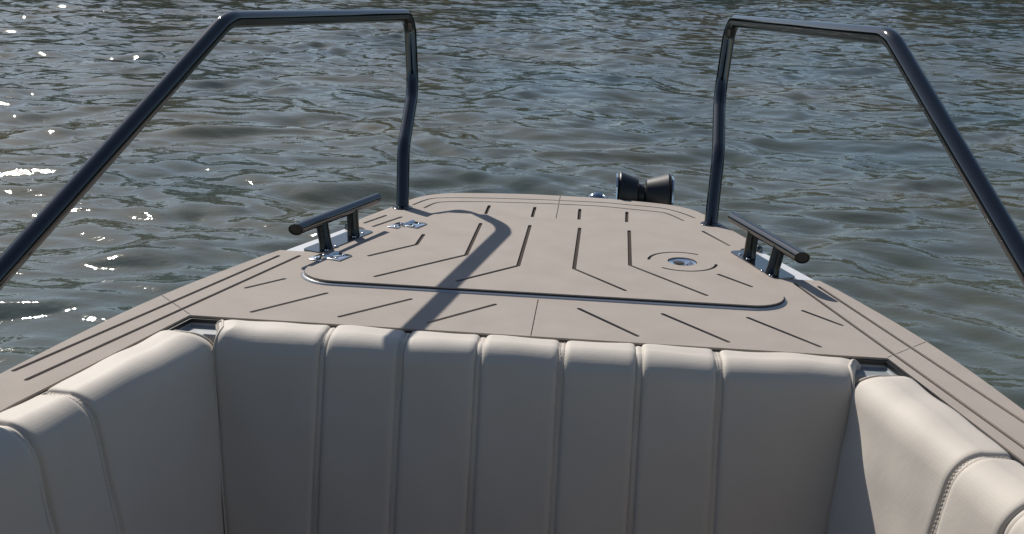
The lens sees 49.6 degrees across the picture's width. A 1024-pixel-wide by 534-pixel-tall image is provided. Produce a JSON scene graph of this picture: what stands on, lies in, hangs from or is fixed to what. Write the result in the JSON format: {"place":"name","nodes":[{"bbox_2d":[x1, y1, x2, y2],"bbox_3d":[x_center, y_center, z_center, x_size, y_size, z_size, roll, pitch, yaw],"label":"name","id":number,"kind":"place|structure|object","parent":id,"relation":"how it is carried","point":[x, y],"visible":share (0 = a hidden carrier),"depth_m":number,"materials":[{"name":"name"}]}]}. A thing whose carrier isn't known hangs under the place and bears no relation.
{"place":"outdoors","nodes":[
{"label":"outdoors","id":0,"kind":"place"},
{"bbox_2d":[0,0,1023,409],"bbox_3d":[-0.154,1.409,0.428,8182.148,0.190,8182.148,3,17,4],"label":"river water","id":1,"kind":"structure","parent":0,"point":[246,144],"depth_m":8.74,"materials":[{"name":"liquid"}]},
{"bbox_2d":[0,8,1023,465],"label":"motorboat","id":2,"kind":"object","parent":1,"relation":"on","point":[634,262],"visible":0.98,"depth_m":2.25,"materials":[{"name":"brown plastic"}]},
{"bbox_2d":[0,330,224,533],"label":"backrest cushion","id":3,"kind":"object","parent":2,"relation":"attached to","point":[125,441],"visible":0.99,"depth_m":1.76,"materials":[{"name":"beige leather"}]},
{"bbox_2d":[212,319,860,533],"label":"backrest cushion","id":4,"kind":"object","parent":2,"relation":"attached to","point":[341,429],"visible":1,"depth_m":1.94,"materials":[{"name":"beige leather"}]},
{"bbox_2d":[827,375,1023,533],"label":"backrest cushion","id":5,"kind":"object","parent":2,"relation":"attached to","point":[916,458],"visible":0.96,"depth_m":1.70,"materials":[{"name":"beige leather"}]}
]}

